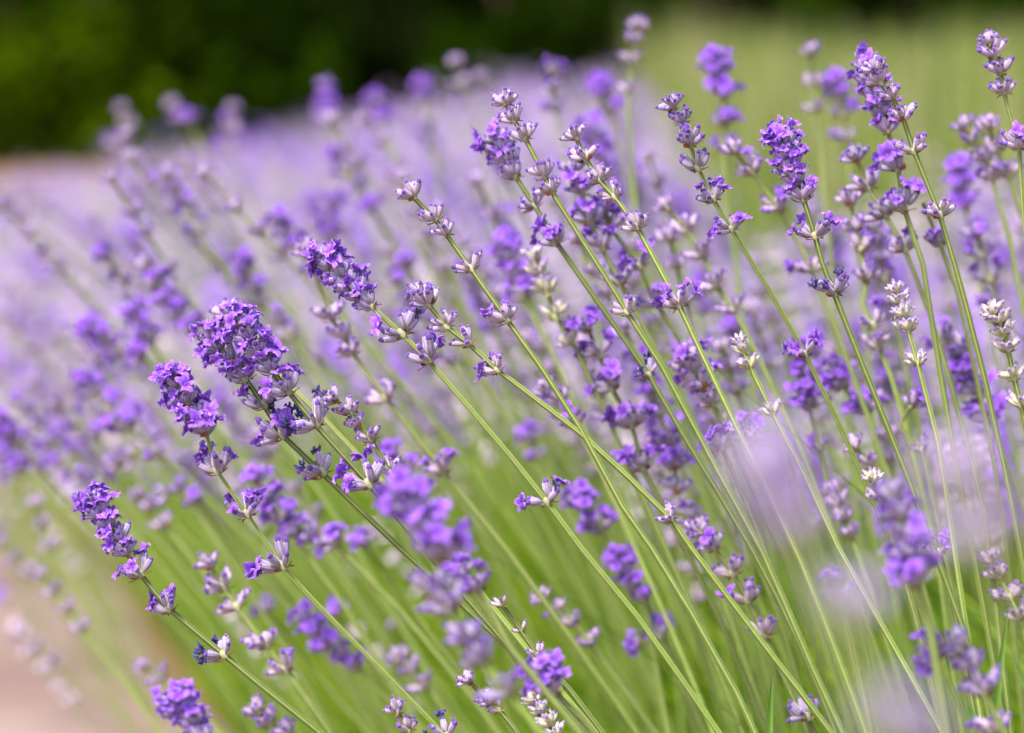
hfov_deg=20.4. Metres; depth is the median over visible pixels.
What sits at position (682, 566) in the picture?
lavender stalk
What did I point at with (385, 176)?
lavender stalk
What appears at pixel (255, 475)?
lavender stalk
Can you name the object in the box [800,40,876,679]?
lavender stalk
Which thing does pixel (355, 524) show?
lavender stalk
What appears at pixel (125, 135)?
lavender stalk
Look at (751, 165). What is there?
lavender stalk
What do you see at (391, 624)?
lavender stalk
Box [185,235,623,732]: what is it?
lavender stalk
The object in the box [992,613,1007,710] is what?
lavender leaf
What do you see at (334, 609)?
lavender stalk
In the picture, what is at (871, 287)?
lavender stalk
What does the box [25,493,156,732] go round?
lavender stalk
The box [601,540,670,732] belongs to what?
lavender stalk
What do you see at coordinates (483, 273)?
lavender stalk
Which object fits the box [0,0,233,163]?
evergreen bush
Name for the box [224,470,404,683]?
lavender stalk
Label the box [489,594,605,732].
lavender stalk
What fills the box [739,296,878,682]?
lavender stalk
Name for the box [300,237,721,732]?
lavender stalk
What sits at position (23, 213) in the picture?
lavender stalk
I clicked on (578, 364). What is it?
lavender stalk
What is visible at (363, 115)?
lavender stalk
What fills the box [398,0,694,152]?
evergreen bush
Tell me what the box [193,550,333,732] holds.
lavender stalk
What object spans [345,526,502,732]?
lavender stalk
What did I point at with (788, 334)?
lavender stalk
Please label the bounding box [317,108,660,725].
lavender stalk
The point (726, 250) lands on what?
lavender stalk
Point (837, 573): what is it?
lavender stalk
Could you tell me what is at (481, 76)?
lavender stalk
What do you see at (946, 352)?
lavender stalk
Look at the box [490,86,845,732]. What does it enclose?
lavender stalk
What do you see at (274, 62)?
evergreen bush
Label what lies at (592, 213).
lavender stalk
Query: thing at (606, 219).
lavender stalk
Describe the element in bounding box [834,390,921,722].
lavender stalk
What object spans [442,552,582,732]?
lavender stalk
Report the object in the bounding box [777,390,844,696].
lavender stalk
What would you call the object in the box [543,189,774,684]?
lavender stalk
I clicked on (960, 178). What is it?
lavender stalk
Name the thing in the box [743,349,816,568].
lavender stalk
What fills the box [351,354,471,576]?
lavender stalk
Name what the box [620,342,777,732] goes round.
lavender stalk
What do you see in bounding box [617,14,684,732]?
lavender stalk
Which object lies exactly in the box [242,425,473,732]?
lavender stalk
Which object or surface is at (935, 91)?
meadow grass
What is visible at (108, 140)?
lavender stalk
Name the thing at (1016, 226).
lavender stalk
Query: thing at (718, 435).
lavender stalk
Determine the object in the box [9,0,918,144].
woods
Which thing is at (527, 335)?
lavender stalk
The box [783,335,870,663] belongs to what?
lavender stalk
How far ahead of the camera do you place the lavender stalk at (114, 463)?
1.40 m
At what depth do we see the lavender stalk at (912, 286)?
2.17 m
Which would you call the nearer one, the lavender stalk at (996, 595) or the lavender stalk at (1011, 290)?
the lavender stalk at (996, 595)
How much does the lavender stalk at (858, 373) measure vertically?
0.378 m
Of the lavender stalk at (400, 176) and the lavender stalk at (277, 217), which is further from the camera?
the lavender stalk at (400, 176)
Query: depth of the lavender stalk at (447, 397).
1.60 m
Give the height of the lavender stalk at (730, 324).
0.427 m
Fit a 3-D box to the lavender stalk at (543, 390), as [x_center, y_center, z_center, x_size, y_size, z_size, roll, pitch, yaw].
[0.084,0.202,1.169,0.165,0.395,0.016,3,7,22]
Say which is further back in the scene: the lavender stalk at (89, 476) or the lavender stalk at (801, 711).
the lavender stalk at (89, 476)
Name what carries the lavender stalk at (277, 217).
in the lavender at (566, 660)
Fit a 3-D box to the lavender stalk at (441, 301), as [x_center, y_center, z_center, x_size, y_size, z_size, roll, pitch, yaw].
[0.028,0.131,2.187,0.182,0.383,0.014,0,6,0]
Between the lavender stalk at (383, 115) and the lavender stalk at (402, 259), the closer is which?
the lavender stalk at (402, 259)
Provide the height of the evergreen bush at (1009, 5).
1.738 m
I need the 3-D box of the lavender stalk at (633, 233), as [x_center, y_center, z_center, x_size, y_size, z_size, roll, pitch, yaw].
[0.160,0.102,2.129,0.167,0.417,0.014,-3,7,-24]
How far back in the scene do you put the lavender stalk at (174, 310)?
1.39 m
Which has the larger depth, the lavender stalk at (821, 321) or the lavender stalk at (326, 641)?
the lavender stalk at (821, 321)
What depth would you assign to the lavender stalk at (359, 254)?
1.77 m
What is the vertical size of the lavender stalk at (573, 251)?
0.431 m
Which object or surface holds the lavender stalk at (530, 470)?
in the lavender at (566, 660)
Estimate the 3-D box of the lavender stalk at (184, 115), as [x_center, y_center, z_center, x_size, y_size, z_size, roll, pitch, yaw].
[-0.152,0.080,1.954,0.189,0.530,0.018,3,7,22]
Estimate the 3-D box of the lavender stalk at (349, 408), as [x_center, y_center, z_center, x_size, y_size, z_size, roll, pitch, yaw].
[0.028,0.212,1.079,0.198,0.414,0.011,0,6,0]
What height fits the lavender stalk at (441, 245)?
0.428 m
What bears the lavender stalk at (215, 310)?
on the lavender at (566, 660)
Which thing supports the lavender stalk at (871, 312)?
in the lavender at (566, 660)
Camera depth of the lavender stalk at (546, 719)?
1.05 m
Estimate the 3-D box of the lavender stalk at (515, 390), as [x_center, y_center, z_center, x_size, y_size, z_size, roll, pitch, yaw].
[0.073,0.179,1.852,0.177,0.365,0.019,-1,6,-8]
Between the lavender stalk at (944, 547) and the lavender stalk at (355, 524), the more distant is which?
the lavender stalk at (355, 524)
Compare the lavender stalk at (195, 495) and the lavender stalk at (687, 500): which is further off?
the lavender stalk at (687, 500)
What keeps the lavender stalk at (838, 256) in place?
in the lavender at (566, 660)
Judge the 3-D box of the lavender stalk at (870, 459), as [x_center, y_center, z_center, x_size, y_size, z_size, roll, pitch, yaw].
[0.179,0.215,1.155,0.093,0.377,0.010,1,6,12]
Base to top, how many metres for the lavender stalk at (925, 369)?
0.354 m
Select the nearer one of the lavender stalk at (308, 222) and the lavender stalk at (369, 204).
the lavender stalk at (369, 204)
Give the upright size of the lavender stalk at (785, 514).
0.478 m
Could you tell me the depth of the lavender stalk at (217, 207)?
1.78 m
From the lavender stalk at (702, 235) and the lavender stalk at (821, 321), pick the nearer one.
the lavender stalk at (821, 321)
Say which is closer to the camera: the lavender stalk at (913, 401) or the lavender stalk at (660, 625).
the lavender stalk at (913, 401)
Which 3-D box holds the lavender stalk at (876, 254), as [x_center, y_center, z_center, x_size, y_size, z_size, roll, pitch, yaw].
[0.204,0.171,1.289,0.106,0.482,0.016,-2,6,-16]
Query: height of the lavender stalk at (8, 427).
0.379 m
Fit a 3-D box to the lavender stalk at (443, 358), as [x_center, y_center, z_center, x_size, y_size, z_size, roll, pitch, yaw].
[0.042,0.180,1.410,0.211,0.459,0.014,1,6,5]
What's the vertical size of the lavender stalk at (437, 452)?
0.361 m
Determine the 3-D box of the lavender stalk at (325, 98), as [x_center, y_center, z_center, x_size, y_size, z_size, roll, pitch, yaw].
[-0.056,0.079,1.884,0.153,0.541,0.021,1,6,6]
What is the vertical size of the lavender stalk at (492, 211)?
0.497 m
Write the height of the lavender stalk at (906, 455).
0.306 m
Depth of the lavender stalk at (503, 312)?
1.05 m
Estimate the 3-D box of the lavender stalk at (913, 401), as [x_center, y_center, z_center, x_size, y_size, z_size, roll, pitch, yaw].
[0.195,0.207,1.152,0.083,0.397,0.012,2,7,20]
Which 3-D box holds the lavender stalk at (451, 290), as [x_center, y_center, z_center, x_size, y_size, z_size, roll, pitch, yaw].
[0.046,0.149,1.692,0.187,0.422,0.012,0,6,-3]
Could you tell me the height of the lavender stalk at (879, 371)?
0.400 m
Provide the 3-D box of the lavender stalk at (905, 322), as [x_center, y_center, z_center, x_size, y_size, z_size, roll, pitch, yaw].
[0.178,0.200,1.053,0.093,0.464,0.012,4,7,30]
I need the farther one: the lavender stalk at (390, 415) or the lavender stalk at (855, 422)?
the lavender stalk at (855, 422)
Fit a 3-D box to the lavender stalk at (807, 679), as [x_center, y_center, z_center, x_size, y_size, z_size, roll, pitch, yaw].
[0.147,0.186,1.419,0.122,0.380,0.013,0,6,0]
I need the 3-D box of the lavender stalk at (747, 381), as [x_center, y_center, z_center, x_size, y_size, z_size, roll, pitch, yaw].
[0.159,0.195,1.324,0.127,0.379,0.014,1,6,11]
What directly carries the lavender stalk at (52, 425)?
in the lavender at (566, 660)
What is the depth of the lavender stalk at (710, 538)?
1.12 m
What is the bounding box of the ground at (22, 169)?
[0,109,649,732]
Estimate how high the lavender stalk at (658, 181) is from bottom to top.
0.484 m
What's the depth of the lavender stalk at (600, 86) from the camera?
1.50 m
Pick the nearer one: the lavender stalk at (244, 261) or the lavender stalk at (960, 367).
the lavender stalk at (960, 367)
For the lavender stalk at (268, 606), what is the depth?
1.39 m
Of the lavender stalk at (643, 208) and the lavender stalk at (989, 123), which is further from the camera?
the lavender stalk at (643, 208)
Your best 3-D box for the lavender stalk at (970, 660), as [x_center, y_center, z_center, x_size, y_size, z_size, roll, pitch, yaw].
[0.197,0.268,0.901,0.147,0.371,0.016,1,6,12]
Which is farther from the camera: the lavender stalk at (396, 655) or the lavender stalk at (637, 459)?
the lavender stalk at (396, 655)
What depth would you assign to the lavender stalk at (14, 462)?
1.56 m
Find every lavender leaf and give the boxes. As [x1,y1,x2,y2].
[765,677,772,732]
[843,714,847,732]
[966,693,977,732]
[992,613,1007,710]
[1011,652,1023,688]
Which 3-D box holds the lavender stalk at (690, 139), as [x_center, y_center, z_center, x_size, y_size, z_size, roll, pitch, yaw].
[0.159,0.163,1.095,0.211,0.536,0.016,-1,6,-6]
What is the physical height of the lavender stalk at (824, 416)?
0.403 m
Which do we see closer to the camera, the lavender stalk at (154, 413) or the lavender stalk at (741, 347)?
the lavender stalk at (741, 347)
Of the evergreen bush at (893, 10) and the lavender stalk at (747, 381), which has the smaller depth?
the lavender stalk at (747, 381)
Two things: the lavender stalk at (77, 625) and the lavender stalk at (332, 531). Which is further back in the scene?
the lavender stalk at (77, 625)
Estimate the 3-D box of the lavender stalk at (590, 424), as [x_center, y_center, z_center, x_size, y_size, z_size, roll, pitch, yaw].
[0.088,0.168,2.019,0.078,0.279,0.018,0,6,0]
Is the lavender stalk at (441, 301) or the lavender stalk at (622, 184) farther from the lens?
the lavender stalk at (441, 301)
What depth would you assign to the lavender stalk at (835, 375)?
1.22 m
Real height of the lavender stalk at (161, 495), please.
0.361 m
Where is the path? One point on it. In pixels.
(31, 701)
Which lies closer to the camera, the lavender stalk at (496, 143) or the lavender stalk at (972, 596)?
the lavender stalk at (496, 143)
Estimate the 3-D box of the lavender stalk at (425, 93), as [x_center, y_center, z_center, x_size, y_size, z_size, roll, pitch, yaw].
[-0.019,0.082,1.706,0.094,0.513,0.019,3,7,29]
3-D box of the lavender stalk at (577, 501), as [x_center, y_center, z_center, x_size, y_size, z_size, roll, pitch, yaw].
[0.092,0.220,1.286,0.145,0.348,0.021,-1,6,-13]
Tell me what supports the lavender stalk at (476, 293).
in the lavender at (566, 660)
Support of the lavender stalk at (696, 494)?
in the lavender at (566, 660)
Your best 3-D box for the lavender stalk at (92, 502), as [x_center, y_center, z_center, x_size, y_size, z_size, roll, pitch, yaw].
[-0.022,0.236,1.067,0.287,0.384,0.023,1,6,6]
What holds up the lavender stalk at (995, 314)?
on the lavender at (566, 660)
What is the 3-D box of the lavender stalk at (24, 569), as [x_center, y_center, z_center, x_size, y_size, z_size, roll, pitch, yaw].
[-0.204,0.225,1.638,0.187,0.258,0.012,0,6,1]
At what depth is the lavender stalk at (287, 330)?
1.39 m
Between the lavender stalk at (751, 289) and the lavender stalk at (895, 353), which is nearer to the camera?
the lavender stalk at (895, 353)
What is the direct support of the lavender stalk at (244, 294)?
on the lavender at (566, 660)
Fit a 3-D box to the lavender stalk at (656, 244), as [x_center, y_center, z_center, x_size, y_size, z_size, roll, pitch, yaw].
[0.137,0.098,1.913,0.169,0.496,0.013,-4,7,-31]
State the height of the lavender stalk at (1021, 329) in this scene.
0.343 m
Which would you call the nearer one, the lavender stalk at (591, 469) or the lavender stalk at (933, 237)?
the lavender stalk at (933, 237)
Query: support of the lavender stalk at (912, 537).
in the lavender at (566, 660)
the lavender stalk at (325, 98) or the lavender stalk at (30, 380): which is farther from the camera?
the lavender stalk at (325, 98)
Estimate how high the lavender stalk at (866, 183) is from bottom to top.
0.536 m
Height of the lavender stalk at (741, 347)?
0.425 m
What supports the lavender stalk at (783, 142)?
on the lavender at (566, 660)
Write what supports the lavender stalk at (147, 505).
on the lavender at (566, 660)
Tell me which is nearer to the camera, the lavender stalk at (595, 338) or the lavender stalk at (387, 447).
the lavender stalk at (387, 447)
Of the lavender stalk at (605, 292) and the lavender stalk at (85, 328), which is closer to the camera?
the lavender stalk at (605, 292)
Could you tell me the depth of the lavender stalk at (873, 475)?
1.06 m
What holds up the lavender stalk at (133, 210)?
in the lavender at (566, 660)
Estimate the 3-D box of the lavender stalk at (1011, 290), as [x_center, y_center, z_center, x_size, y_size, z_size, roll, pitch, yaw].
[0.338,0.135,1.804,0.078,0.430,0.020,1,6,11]
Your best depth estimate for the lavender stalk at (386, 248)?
1.60 m
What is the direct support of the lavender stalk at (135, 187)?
in the lavender at (566, 660)
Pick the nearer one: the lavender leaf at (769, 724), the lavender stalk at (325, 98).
the lavender leaf at (769, 724)
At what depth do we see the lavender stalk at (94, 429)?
1.50 m
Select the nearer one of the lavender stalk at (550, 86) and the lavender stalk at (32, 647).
the lavender stalk at (550, 86)
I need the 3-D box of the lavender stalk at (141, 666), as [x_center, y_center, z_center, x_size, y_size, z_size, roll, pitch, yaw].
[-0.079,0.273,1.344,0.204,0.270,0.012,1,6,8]
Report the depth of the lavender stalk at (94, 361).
1.49 m
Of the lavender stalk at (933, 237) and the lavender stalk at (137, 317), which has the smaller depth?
the lavender stalk at (933, 237)
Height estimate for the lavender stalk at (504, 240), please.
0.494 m
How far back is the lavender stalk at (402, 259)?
1.44 m
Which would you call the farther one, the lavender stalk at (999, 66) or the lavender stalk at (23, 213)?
the lavender stalk at (23, 213)
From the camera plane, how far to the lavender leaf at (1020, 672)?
1.09 m
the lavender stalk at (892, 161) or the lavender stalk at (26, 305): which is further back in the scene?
the lavender stalk at (26, 305)
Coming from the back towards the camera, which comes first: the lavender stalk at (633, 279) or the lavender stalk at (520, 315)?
the lavender stalk at (520, 315)
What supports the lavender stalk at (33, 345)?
in the lavender at (566, 660)
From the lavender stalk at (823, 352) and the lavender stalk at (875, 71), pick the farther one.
the lavender stalk at (823, 352)
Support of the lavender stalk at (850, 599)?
in the lavender at (566, 660)
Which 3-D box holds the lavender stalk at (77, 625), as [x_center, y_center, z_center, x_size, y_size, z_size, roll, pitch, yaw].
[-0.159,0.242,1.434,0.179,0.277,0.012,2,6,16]
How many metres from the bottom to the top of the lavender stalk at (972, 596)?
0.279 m
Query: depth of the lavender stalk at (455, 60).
1.78 m
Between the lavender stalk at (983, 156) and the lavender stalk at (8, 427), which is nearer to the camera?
the lavender stalk at (983, 156)
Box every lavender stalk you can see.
[0,177,395,698]
[0,196,389,717]
[0,306,338,732]
[0,406,249,732]
[0,440,258,732]
[0,535,174,732]
[2,280,307,730]
[6,389,307,732]
[10,175,460,711]
[10,625,140,732]
[13,431,270,729]
[24,373,298,732]
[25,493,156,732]
[30,244,412,732]
[30,429,277,724]
[30,565,161,732]
[43,390,315,721]
[45,417,301,732]
[49,327,273,728]
[68,368,398,732]
[69,331,336,732]
[71,480,323,732]
[74,314,438,725]
[75,442,303,732]
[75,464,295,732]
[83,214,382,732]
[86,308,379,732]
[89,239,370,732]
[99,168,415,715]
[101,443,376,732]
[102,101,347,732]
[106,328,432,732]
[115,126,535,717]
[119,147,491,732]
[120,228,413,732]
[125,180,495,721]
[127,484,319,728]
[131,250,457,732]
[133,657,224,732]
[135,391,369,731]
[148,359,442,731]
[150,160,448,727]
[150,678,213,732]
[152,474,333,731]
[162,96,383,704]
[170,446,392,732]
[172,283,478,732]
[176,151,485,732]
[180,484,391,732]
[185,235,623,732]
[189,315,589,732]
[191,162,640,732]
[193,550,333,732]
[208,296,598,732]
[210,388,441,728]
[211,101,396,699]
[215,300,585,732]
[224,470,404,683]
[227,245,492,732]
[234,290,525,732]
[235,434,422,708]
[239,463,422,732]
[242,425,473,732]
[242,692,296,732]
[248,593,369,732]
[263,204,574,732]
[265,301,512,732]
[271,317,475,723]
[276,511,499,732]
[287,598,417,732]
[290,234,639,732]
[300,217,606,714]
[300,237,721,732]
[303,187,584,686]
[310,75,509,732]
[313,188,510,732]
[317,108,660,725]
[323,383,554,725]
[324,142,604,730]
[326,594,428,732]
[339,218,542,698]
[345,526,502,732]
[349,380,478,685]
[350,324,578,717]
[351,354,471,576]
[353,107,710,732]
[357,193,661,732]
[361,86,523,658]
[365,325,614,694]
[373,465,544,732]
[374,298,580,709]
[374,436,543,727]
[378,169,644,732]
[379,241,678,732]
[382,265,650,732]
[382,695,417,732]
[383,363,609,732]
[385,644,466,732]
[386,617,473,731]
[392,166,634,720]
[392,248,663,721]
[393,301,622,697]
[394,178,758,732]
[397,102,639,611]
[397,331,628,732]
[404,280,834,732]
[410,73,523,732]
[415,234,596,719]
[416,120,595,403]
[422,708,457,732]
[431,268,618,603]
[432,198,731,732]
[433,239,535,381]
[437,292,632,688]
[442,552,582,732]
[445,53,595,718]
[453,324,636,719]
[455,260,646,732]
[455,668,519,732]
[456,159,658,732]
[466,285,683,676]
[469,118,838,732]
[469,170,693,732]
[471,68,592,714]
[476,318,654,627]
[477,255,707,652]
[484,154,694,678]
[486,222,699,732]
[487,201,653,680]
[489,365,687,732]
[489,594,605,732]
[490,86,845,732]
[499,269,645,732]
[513,419,674,732]
[514,327,738,730]
[517,647,597,732]
[520,244,745,732]
[520,691,565,732]
[524,146,731,534]
[524,258,657,715]
[529,584,657,732]
[530,335,693,731]
[531,373,714,732]
[535,176,684,559]
[538,54,665,732]
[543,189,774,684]
[544,270,720,726]
[556,149,803,690]
[556,411,675,704]
[558,323,591,397]
[559,122,862,726]
[560,477,707,732]
[561,303,765,732]
[563,226,815,728]
[566,246,748,697]
[569,333,729,732]
[573,109,760,732]
[579,314,688,683]
[582,188,833,704]
[583,70,741,720]
[583,287,743,694]
[584,408,670,708]
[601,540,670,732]
[602,109,799,722]
[607,156,777,654]
[608,240,730,555]
[610,145,781,681]
[613,254,773,732]
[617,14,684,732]
[618,213,784,732]
[618,272,656,373]
[619,361,703,696]
[620,153,721,409]
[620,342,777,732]
[623,611,705,732]
[627,229,741,502]
[637,148,805,732]
[637,284,770,666]
[637,432,736,732]
[641,419,793,732]
[644,422,766,720]
[650,319,766,715]
[651,192,888,681]
[653,223,789,732]
[655,91,970,732]
[667,336,857,728]
[670,187,856,732]
[682,447,781,732]
[682,512,811,732]
[689,269,848,729]
[695,230,786,587]
[696,43,799,732]
[696,421,828,723]
[697,264,842,717]
[697,381,779,732]
[699,364,825,732]
[704,210,790,435]
[706,354,848,732]
[708,335,854,732]
[718,136,965,732]
[718,311,844,632]
[720,414,894,732]
[722,378,758,425]
[727,410,859,728]
[730,330,932,712]
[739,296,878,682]
[742,253,892,670]
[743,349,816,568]
[746,280,878,677]
[758,115,991,720]
[772,465,861,708]
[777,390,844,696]
[783,308,845,548]
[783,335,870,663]
[786,694,819,732]
[789,235,885,487]
[798,204,898,691]
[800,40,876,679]
[802,323,926,714]
[803,564,891,720]
[804,448,879,678]
[807,376,923,721]
[818,352,958,732]
[819,562,865,709]
[820,66,903,684]
[820,217,916,725]
[820,348,875,621]
[821,478,914,725]
[832,342,910,633]
[834,190,964,732]
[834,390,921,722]
[838,143,1013,732]
[843,431,936,709]
[845,40,1007,731]
[845,313,932,708]
[845,343,953,732]
[848,678,946,732]
[850,223,968,719]
[858,51,1023,582]
[861,467,940,712]
[863,215,959,608]
[866,291,888,350]
[869,260,967,731]
[870,322,967,705]
[870,346,925,642]
[871,474,952,732]
[875,388,934,677]
[883,321,997,732]
[884,278,984,718]
[887,345,911,469]
[891,401,931,592]
[894,332,965,730]
[897,388,977,712]
[898,250,947,434]
[909,623,1007,732]
[910,365,943,499]
[916,429,1023,655]
[919,315,1023,517]
[921,202,1023,732]
[921,536,977,715]
[922,396,990,663]
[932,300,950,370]
[936,225,1005,712]
[940,151,1023,521]
[943,348,964,422]
[950,113,1023,319]
[953,484,975,606]
[959,212,1017,380]
[963,396,1002,632]
[964,710,1011,732]
[975,112,1023,221]
[976,29,1023,237]
[978,548,1023,619]
[979,298,1023,431]
[988,241,1023,385]
[990,263,1023,461]
[990,271,1023,492]
[1011,219,1023,279]
[1012,323,1023,384]
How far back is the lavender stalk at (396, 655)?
1.29 m
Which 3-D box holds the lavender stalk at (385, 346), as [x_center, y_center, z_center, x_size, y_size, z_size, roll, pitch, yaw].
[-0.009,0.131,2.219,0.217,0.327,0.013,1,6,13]
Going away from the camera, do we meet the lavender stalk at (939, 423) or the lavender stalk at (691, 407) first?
the lavender stalk at (939, 423)
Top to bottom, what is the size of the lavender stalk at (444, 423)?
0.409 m
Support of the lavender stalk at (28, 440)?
in the lavender at (566, 660)
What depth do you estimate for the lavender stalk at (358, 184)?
1.62 m
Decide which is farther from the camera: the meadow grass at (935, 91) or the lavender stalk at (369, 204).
the meadow grass at (935, 91)
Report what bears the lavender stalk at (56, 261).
on the lavender at (566, 660)
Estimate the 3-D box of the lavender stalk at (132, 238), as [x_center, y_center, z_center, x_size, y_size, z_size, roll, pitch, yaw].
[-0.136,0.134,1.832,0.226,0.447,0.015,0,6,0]
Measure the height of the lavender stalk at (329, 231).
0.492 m
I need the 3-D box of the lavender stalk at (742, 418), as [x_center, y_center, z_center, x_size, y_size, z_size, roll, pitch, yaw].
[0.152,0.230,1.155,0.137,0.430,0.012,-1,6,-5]
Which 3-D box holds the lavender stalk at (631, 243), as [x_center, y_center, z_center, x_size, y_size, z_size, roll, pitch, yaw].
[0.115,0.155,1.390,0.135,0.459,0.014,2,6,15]
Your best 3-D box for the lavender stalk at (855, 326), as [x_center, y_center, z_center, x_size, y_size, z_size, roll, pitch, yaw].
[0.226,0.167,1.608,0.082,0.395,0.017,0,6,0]
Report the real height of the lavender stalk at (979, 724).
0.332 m
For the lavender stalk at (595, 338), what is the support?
in the lavender at (566, 660)
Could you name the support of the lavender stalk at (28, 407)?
in the lavender at (566, 660)
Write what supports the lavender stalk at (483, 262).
in the lavender at (566, 660)
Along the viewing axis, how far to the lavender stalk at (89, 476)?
1.49 m
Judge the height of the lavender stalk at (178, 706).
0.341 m
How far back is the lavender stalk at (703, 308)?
1.53 m
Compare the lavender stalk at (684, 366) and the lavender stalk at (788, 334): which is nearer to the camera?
the lavender stalk at (684, 366)
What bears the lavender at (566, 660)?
on the ground at (22, 169)
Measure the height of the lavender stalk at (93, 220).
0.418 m
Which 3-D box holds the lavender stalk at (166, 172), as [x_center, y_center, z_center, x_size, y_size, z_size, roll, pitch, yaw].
[-0.081,0.142,1.499,0.213,0.500,0.018,0,6,0]
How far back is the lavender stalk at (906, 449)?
1.82 m
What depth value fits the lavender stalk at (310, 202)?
2.13 m
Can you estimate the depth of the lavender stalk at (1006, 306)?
1.59 m
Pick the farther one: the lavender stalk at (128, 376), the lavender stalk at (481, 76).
the lavender stalk at (481, 76)
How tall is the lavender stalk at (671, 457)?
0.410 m
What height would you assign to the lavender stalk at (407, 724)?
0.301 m
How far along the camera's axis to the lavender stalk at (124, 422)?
1.39 m
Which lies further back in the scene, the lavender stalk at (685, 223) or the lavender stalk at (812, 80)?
the lavender stalk at (812, 80)
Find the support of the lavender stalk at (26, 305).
in the lavender at (566, 660)
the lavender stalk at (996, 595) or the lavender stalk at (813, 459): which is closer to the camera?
the lavender stalk at (996, 595)
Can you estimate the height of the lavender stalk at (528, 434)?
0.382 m
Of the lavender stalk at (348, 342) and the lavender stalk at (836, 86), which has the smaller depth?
the lavender stalk at (348, 342)
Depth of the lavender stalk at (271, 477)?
1.74 m
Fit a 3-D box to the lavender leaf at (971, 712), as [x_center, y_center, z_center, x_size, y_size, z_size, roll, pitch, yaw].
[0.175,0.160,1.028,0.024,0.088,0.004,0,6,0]
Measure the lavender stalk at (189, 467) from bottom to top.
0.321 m
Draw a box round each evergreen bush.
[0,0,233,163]
[132,0,392,160]
[323,0,488,151]
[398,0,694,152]
[547,0,817,119]
[738,0,1020,74]
[919,0,1023,60]
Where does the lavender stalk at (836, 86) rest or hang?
in the lavender at (566, 660)
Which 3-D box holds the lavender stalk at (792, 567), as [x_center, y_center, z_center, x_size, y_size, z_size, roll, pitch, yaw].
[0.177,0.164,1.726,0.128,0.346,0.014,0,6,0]
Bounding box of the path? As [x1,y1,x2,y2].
[0,393,225,732]
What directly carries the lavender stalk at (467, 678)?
in the lavender at (566, 660)
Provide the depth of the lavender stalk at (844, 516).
1.21 m
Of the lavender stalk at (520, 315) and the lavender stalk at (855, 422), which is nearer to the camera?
the lavender stalk at (520, 315)
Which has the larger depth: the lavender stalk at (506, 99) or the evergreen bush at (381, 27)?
the evergreen bush at (381, 27)
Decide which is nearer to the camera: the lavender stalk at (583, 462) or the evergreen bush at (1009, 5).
the lavender stalk at (583, 462)
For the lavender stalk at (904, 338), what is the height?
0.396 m
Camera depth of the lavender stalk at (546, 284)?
1.16 m
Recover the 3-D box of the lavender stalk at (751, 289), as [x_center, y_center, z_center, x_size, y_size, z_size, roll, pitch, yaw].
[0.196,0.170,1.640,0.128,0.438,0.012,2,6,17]
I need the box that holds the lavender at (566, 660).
[0,92,1023,732]
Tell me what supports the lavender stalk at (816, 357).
in the lavender at (566, 660)
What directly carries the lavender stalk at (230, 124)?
on the lavender at (566, 660)
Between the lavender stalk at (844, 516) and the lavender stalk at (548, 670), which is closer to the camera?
the lavender stalk at (548, 670)
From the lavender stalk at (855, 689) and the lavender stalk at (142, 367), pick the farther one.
the lavender stalk at (142, 367)
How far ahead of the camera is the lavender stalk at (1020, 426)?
1.92 m
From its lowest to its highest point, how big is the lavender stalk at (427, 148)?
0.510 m
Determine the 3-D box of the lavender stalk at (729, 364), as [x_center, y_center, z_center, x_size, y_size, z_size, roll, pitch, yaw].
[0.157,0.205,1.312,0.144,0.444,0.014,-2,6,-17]
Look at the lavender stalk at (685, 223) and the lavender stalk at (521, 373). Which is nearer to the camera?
the lavender stalk at (685, 223)
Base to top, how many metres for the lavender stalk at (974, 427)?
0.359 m
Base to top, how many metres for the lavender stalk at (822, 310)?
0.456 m
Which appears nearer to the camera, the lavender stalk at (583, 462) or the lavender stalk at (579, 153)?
the lavender stalk at (579, 153)
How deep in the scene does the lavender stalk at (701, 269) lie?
1.74 m
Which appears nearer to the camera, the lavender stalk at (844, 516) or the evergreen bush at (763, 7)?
the lavender stalk at (844, 516)
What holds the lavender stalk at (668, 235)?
on the lavender at (566, 660)
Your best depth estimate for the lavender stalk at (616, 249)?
1.66 m
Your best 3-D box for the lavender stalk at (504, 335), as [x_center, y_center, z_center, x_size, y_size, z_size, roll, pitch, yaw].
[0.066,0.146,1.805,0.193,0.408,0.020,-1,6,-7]
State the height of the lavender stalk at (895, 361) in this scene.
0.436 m
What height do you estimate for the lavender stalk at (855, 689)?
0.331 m
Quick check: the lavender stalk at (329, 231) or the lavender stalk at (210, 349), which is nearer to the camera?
the lavender stalk at (210, 349)
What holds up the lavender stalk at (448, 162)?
in the lavender at (566, 660)
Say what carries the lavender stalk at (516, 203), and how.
in the lavender at (566, 660)
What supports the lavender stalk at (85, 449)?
in the lavender at (566, 660)
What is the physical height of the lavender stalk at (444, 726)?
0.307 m
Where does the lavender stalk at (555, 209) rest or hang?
in the lavender at (566, 660)
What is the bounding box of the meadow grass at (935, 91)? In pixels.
[594,0,1023,371]
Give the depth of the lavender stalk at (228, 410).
1.66 m
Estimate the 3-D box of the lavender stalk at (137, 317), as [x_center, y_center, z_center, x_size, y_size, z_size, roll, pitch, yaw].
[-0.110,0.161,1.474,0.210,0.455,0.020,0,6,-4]
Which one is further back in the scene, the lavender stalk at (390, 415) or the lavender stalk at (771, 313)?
the lavender stalk at (390, 415)

